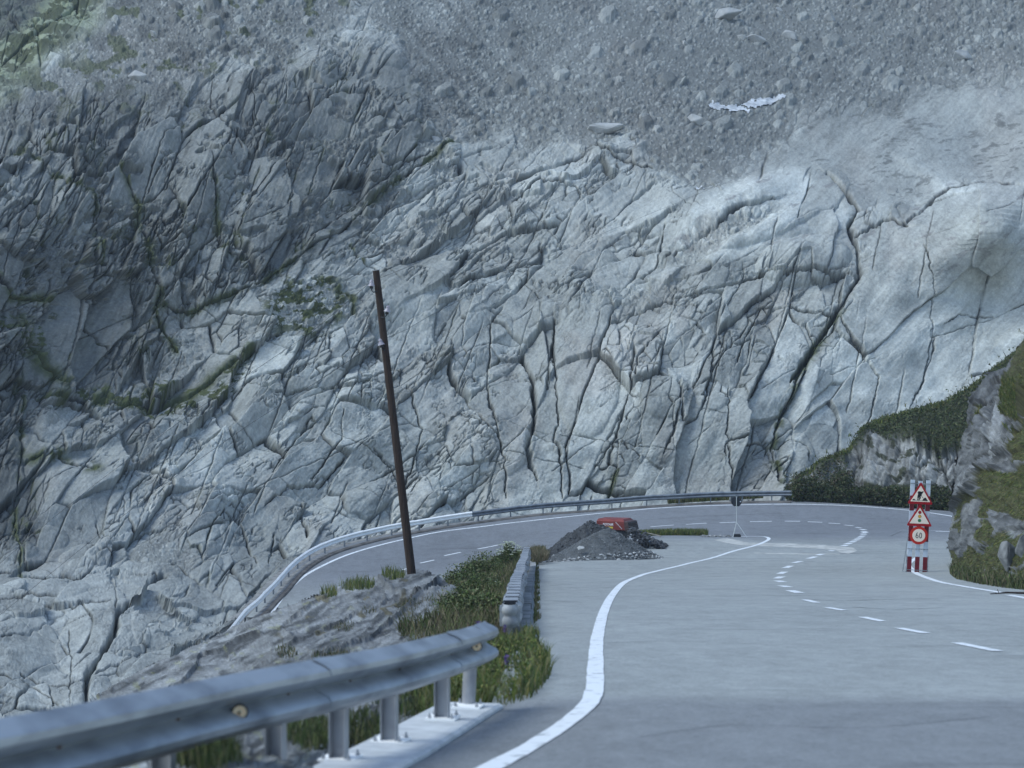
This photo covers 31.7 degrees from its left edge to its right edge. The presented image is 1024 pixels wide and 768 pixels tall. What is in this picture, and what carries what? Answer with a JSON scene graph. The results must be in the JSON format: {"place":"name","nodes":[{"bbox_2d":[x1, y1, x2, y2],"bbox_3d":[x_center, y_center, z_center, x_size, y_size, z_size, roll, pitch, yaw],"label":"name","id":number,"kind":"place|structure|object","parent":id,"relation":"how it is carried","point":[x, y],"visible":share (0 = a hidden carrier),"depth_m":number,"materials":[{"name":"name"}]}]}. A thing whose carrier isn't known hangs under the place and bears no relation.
{"place":"outdoors","nodes":[
{"label":"outdoors","id":0,"kind":"place"},
{"bbox_2d":[226,502,702,622],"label":"road shoulder","id":1,"kind":"object","parent":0,"point":[287,581],"visible":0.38,"depth_m":90.26},
{"bbox_2d":[230,490,792,627],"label":"guardrail","id":2,"kind":"object","parent":1,"relation":"on","point":[285,572],"visible":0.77,"depth_m":104.30,"materials":[{"name":"metal"}]},
{"bbox_2d":[667,496,788,503],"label":"grass","id":3,"kind":"structure","parent":1,"relation":"on","point":[671,501],"depth_m":106.25,"materials":[{"name":"green plant"}]},
{"bbox_2d":[783,471,807,500],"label":"shrub","id":4,"kind":"object","parent":1,"relation":"on","point":[791,485],"visible":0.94,"depth_m":104.59,"materials":[{"name":"green plant"}]},
{"bbox_2d":[791,475,951,509],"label":"undergrowth","id":5,"kind":"object","parent":1,"relation":"on","point":[897,495],"visible":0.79,"depth_m":103.93,"materials":[{"name":"green plant"}]},
{"bbox_2d":[421,587,525,637],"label":"dry grass","id":6,"kind":"structure","parent":0,"point":[497,625],"depth_m":29.60,"materials":[{"name":"green plant"}]},
{"bbox_2d":[0,0,1023,717],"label":"mountainside","id":7,"kind":"structure","parent":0,"point":[220,200],"depth_m":130.65,"materials":[{"name":"stone"}]},
{"bbox_2d":[128,70,146,81],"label":"boulder","id":8,"kind":"object","parent":7,"relation":"on","point":[136,75],"visible":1,"depth_m":143.63,"materials":[{"name":"stone"}]},
{"bbox_2d":[150,30,156,36],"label":"boulder","id":9,"kind":"object","parent":7,"relation":"on","point":[153,33],"visible":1,"depth_m":156.68,"materials":[{"name":"stone"}]},
{"bbox_2d":[431,136,440,141],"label":"boulder","id":10,"kind":"object","parent":7,"relation":"on","point":[435,139],"visible":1,"depth_m":151.72,"materials":[{"name":"stone"}]},
{"bbox_2d":[587,123,624,133],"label":"boulder","id":11,"kind":"object","parent":7,"relation":"on","point":[605,128],"visible":1,"depth_m":161.69,"materials":[{"name":"stone"}]},
{"bbox_2d":[647,6,654,11],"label":"boulder","id":12,"kind":"object","parent":7,"relation":"on","point":[651,8],"visible":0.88,"depth_m":214.02,"materials":[{"name":"stone"}]},
{"bbox_2d":[688,114,702,125],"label":"boulder","id":13,"kind":"object","parent":7,"relation":"on","point":[695,119],"visible":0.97,"depth_m":171.56,"materials":[{"name":"stone"}]},
{"bbox_2d":[715,7,742,19],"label":"boulder","id":14,"kind":"object","parent":7,"relation":"on","point":[728,13],"visible":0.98,"depth_m":219.55,"materials":[{"name":"stone"}]},
{"bbox_2d":[708,100,749,112],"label":"snow patch","id":15,"kind":"object","parent":7,"relation":"on","point":[718,106],"visible":1,"depth_m":181.38,"materials":[{"name":"white snow"}]},
{"bbox_2d":[734,34,746,39],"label":"boulder","id":16,"kind":"object","parent":7,"relation":"on","point":[742,37],"visible":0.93,"depth_m":212.99,"materials":[{"name":"stone"}]},
{"bbox_2d":[746,34,772,44],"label":"boulder","id":17,"kind":"object","parent":7,"relation":"on","point":[755,38],"visible":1,"depth_m":213.31,"materials":[{"name":"stone"}]},
{"bbox_2d":[741,94,785,107],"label":"snow patch","id":18,"kind":"object","parent":7,"relation":"on","point":[760,101],"visible":1,"depth_m":187.18,"materials":[{"name":"white snow"}]},
{"bbox_2d":[782,30,796,40],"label":"boulder","id":19,"kind":"object","parent":7,"relation":"on","point":[788,34],"visible":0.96,"depth_m":218.75,"materials":[{"name":"stone"}]},
{"bbox_2d":[807,468,833,494],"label":"shrub","id":20,"kind":"object","parent":7,"relation":"on","point":[817,478],"visible":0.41,"depth_m":105.27,"materials":[{"name":"green plant"}]},
{"bbox_2d":[824,12,834,21],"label":"boulder","id":21,"kind":"object","parent":7,"relation":"on","point":[829,17],"visible":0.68,"depth_m":230.29,"materials":[{"name":"stone"}]},
{"bbox_2d":[887,185,897,192],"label":"boulder","id":22,"kind":"object","parent":7,"relation":"on","point":[892,189],"visible":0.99,"depth_m":157.07,"materials":[{"name":"stone"}]},
{"bbox_2d":[953,47,971,59],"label":"boulder","id":23,"kind":"object","parent":7,"relation":"on","point":[959,54],"visible":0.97,"depth_m":223.84,"materials":[{"name":"stone"}]},
{"bbox_2d":[994,89,1000,96],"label":"boulder","id":24,"kind":"object","parent":7,"relation":"on","point":[997,92],"visible":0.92,"depth_m":206.62,"materials":[{"name":"stone"}]},
{"bbox_2d":[520,544,549,561],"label":"dry grass","id":25,"kind":"structure","parent":0,"point":[539,554],"depth_m":67.34,"materials":[{"name":"beige plant"}]},
{"bbox_2d":[242,500,1023,767],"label":"road","id":26,"kind":"structure","parent":0,"point":[829,676],"depth_m":23.29,"materials":[{"name":"grey asphalt"}]},
{"bbox_2d":[313,702,502,767],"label":"concrete plinth","id":27,"kind":"structure","parent":26,"relation":"on","point":[428,737],"depth_m":12.85,"materials":[{"name":"grey concrete"}]},
{"bbox_2d":[0,621,498,767],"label":"guardrail","id":28,"kind":"object","parent":27,"relation":"on","point":[159,727],"visible":0.98,"depth_m":10.38,"materials":[{"name":"metal"}]},
{"bbox_2d":[259,501,790,615],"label":"kerb","id":29,"kind":"structure","parent":26,"relation":"on","point":[280,597],"depth_m":102.53,"materials":[{"name":"concrete"}]},
{"bbox_2d":[516,561,535,632],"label":"kerb","id":30,"kind":"structure","parent":26,"relation":"on","point":[527,605],"depth_m":35.54,"materials":[{"name":"concrete"}]},
{"bbox_2d":[533,562,541,633],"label":"weeds","id":31,"kind":"object","parent":26,"relation":"on","point":[537,606],"visible":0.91,"depth_m":37.28,"materials":[{"name":"green plant"}]},
{"bbox_2d":[538,520,610,562],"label":"gravel heap","id":32,"kind":"object","parent":26,"relation":"on","point":[579,533],"visible":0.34,"depth_m":76.95,"materials":[{"name":"grey gravel"}]},
{"bbox_2d":[540,528,663,562],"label":"gravel heap","id":33,"kind":"object","parent":26,"relation":"on","point":[608,544],"visible":0.94,"depth_m":71.63,"materials":[{"name":"grey gravel"}]},
{"bbox_2d":[596,517,638,537],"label":"compressor","id":34,"kind":"object","parent":26,"relation":"on","point":[619,524],"visible":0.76,"depth_m":79.65,"materials":[{"name":"red paint"}]},
{"bbox_2d":[271,504,1023,767],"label":"edge line markings","id":35,"kind":"object","parent":26,"relation":"on","point":[591,698],"visible":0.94,"depth_m":18.59,"materials":[{"name":"paint"}]},
{"bbox_2d":[626,526,668,548],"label":"rubble heap","id":36,"kind":"object","parent":26,"relation":"on","point":[646,541],"visible":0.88,"depth_m":77.58,"materials":[{"name":"grey gravel"}]},
{"bbox_2d":[402,521,1002,650],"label":"line markings","id":37,"kind":"object","parent":26,"relation":"on","point":[960,643],"visible":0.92,"depth_m":42.06,"materials":[{"name":"paint"}]},
{"bbox_2d":[700,534,730,536],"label":"rubble","id":38,"kind":"object","parent":26,"relation":"on","point":[720,535],"visible":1,"depth_m":88.54,"materials":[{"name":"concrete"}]},
{"bbox_2d":[731,496,746,536],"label":"tripod sign","id":39,"kind":"object","parent":26,"relation":"on","point":[736,501],"visible":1,"depth_m":89.05,"materials":[{"name":"metal"}]},
{"bbox_2d":[549,532,987,735],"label":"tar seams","id":40,"kind":"object","parent":26,"relation":"on","point":[749,643],"visible":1,"depth_m":14.52,"materials":[{"name":"grey asphalt"}]},
{"bbox_2d":[716,538,856,553],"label":"road repair","id":41,"kind":"structure","parent":26,"relation":"on","point":[847,550],"depth_m":80.84,"materials":[{"name":"grey asphalt"}]},
{"bbox_2d":[762,553,839,554],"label":"road repair","id":42,"kind":"structure","parent":26,"relation":"on","point":[802,553],"depth_m":75.64,"materials":[{"name":"grey asphalt"}]},
{"bbox_2d":[902,480,931,571],"bbox_3d":[13.542,4.758,60.239,0.809,3.120,0.622,3,0,0],"label":"road sign stand","id":43,"kind":"object","parent":26,"relation":"on","point":[918,534],"visible":0.99,"depth_m":59.97,"materials":[{"name":"metal"}]},
{"bbox_2d":[947,558,1023,589],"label":"grass","id":44,"kind":"structure","parent":26,"relation":"on","point":[1011,582],"depth_m":48.61,"materials":[{"name":"green plant"}]},
{"bbox_2d":[990,589,1023,593],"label":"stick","id":45,"kind":"object","parent":26,"relation":"on","point":[1008,592],"visible":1,"depth_m":41.18,"materials":[{"name":"grey wood"}]},
{"bbox_2d":[641,527,708,535],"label":"grass","id":46,"kind":"structure","parent":0,"point":[685,531],"depth_m":89.49,"materials":[{"name":"green plant"}]},
{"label":"verge ground","id":47,"kind":"structure","parent":0,"visible":0},
{"bbox_2d":[176,688,421,767],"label":"grass","id":48,"kind":"structure","parent":47,"relation":"on","point":[215,753],"depth_m":12.70,"materials":[{"name":"green plant"}]},
{"bbox_2d":[275,591,436,658],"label":"dry grass","id":49,"kind":"structure","parent":47,"relation":"on","point":[337,651],"depth_m":26.41,"materials":[{"name":"green plant"}]},
{"bbox_2d":[368,269,415,573],"bbox_3d":[-3.243,1.720,49.933,1.484,9.795,0.386,0,0,0],"label":"utility pole","id":50,"kind":"object","parent":47,"relation":"on","point":[403,503],"visible":0.95,"depth_m":49.91,"materials":[{"name":"brown wood"}]},
{"bbox_2d":[3,285,366,560],"bbox_3d":[-11.356,2.280,54.816,17.955,10.245,0.360,0,0,35],"label":"overhead wire","id":51,"kind":"object","parent":50,"relation":"attached to","point":[184,418],"visible":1,"depth_m":53.46,"materials":[{"name":"black metal"}]},
{"bbox_2d":[0,342,377,614],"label":"overhead wire","id":52,"kind":"object","parent":50,"relation":"attached to","point":[186,468],"visible":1,"depth_m":52.97,"materials":[{"name":"black metal"}]},
{"bbox_2d":[373,104,770,280],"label":"overhead wire","id":53,"kind":"object","parent":50,"relation":"attached to","point":[542,204],"visible":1,"depth_m":68.36,"materials":[{"name":"black metal"}]},
{"bbox_2d":[387,161,777,337],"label":"overhead wire","id":54,"kind":"object","parent":50,"relation":"attached to","point":[541,259],"visible":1,"depth_m":73.51,"materials":[{"name":"black metal"}]},
{"bbox_2d":[390,550,521,641],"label":"grass","id":55,"kind":"structure","parent":47,"relation":"on","point":[407,626],"depth_m":31.46,"materials":[{"name":"green plant"}]},
{"bbox_2d":[433,587,479,610],"bbox_3d":[-0.985,4.415,36.051,1.197,0.671,1.047,0,0,0],"label":"shrub","id":56,"kind":"object","parent":47,"relation":"on","point":[449,600],"visible":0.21,"depth_m":35.90,"materials":[{"name":"green plant"}]},
{"bbox_2d":[439,561,490,585],"bbox_3d":[-1.367,5.634,52.031,1.607,0.961,1.613,0,0,0],"label":"shrub","id":57,"kind":"object","parent":47,"relation":"on","point":[451,577],"visible":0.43,"depth_m":51.97,"materials":[{"name":"green plant"}]},
{"bbox_2d":[453,591,504,615],"bbox_3d":[-0.501,3.993,31.970,1.082,0.638,0.950,0,0,0],"label":"shrub","id":58,"kind":"object","parent":47,"relation":"on","point":[472,602],"visible":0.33,"depth_m":31.89,"materials":[{"name":"green plant"}]},
{"bbox_2d":[454,571,506,595],"bbox_3d":[-0.662,4.678,41.001,1.348,0.802,1.247,0,0,14],"label":"shrub","id":59,"kind":"object","parent":47,"relation":"on","point":[493,583],"visible":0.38,"depth_m":40.94,"materials":[{"name":"green plant"}]},
{"bbox_2d":[455,550,508,575],"bbox_3d":[-1.005,6.070,59.944,1.866,1.007,1.589,0,0,0],"label":"shrub","id":60,"kind":"object","parent":47,"relation":"on","point":[482,563],"visible":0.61,"depth_m":59.73,"materials":[{"name":"green plant"}]},
{"bbox_2d":[409,621,559,712],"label":"grass","id":61,"kind":"structure","parent":47,"relation":"on","point":[426,692],"depth_m":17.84,"materials":[{"name":"green plant"}]},
{"bbox_2d":[483,556,502,564],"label":"shrub","id":62,"kind":"object","parent":47,"relation":"on","point":[493,559],"visible":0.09,"depth_m":65.91,"materials":[{"name":"green plant"}]},
{"bbox_2d":[495,541,521,564],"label":"flowering plant","id":63,"kind":"object","parent":47,"relation":"on","point":[507,555],"visible":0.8,"depth_m":65.91,"materials":[{"name":"green plant"}]},
{"bbox_2d":[499,547,530,637],"bbox_3d":[0.227,4.717,44.215,0.373,3.355,38.696,0,0,1],"label":"guardrail","id":64,"kind":"object","parent":47,"relation":"on","point":[511,612],"visible":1,"depth_m":27.66,"materials":[{"name":"metal"}]},
{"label":"ground","id":65,"kind":"structure","parent":0,"visible":0},
{"bbox_2d":[90,569,456,767],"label":"rock outcrop","id":66,"kind":"object","parent":65,"relation":"on","point":[305,627],"visible":0.34,"depth_m":32.73,"materials":[{"name":"grey stone"}]},
{"bbox_2d":[319,564,404,597],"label":"grass","id":67,"kind":"structure","parent":66,"relation":"on","point":[358,583],"depth_m":48.41,"materials":[{"name":"green plant"}]},
{"bbox_2d":[787,350,1014,510],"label":"rock wall","id":68,"kind":"structure","parent":65,"relation":"on","point":[876,459],"depth_m":106.25,"materials":[{"name":"grey stone"}]},
{"bbox_2d":[821,457,859,496],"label":"shrub","id":69,"kind":"object","parent":68,"relation":"on","point":[842,476],"visible":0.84,"depth_m":105.16,"materials":[{"name":"green plant"}]},
{"bbox_2d":[792,347,1015,481],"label":"turf","id":70,"kind":"structure","parent":68,"relation":"on","point":[932,410],"depth_m":108.71,"materials":[{"name":"green plant"}]},
{"bbox_2d":[946,331,1023,579],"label":"roadside crag","id":71,"kind":"structure","parent":65,"relation":"on","point":[984,446],"depth_m":62.46,"materials":[{"name":"grey stone"}]},
{"bbox_2d":[949,329,1023,577],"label":"grass","id":72,"kind":"structure","parent":71,"relation":"on","point":[1007,394],"depth_m":59.83,"materials":[{"name":"green plant"}]},
{"bbox_2d":[997,541,1015,572],"bbox_3d":[13.809,4.789,50.002,0.596,0.894,0.491,0,0,-21],"label":"boulder","id":73,"kind":"object","parent":71,"relation":"on","point":[1006,552],"visible":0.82,"depth_m":49.83,"materials":[{"name":"grey stone"}]},
{"bbox_2d":[1015,534,1023,557],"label":"boulder","id":74,"kind":"object","parent":71,"relation":"on","point":[1019,550],"visible":0.97,"depth_m":48.83,"materials":[{"name":"grey stone"}]}
]}

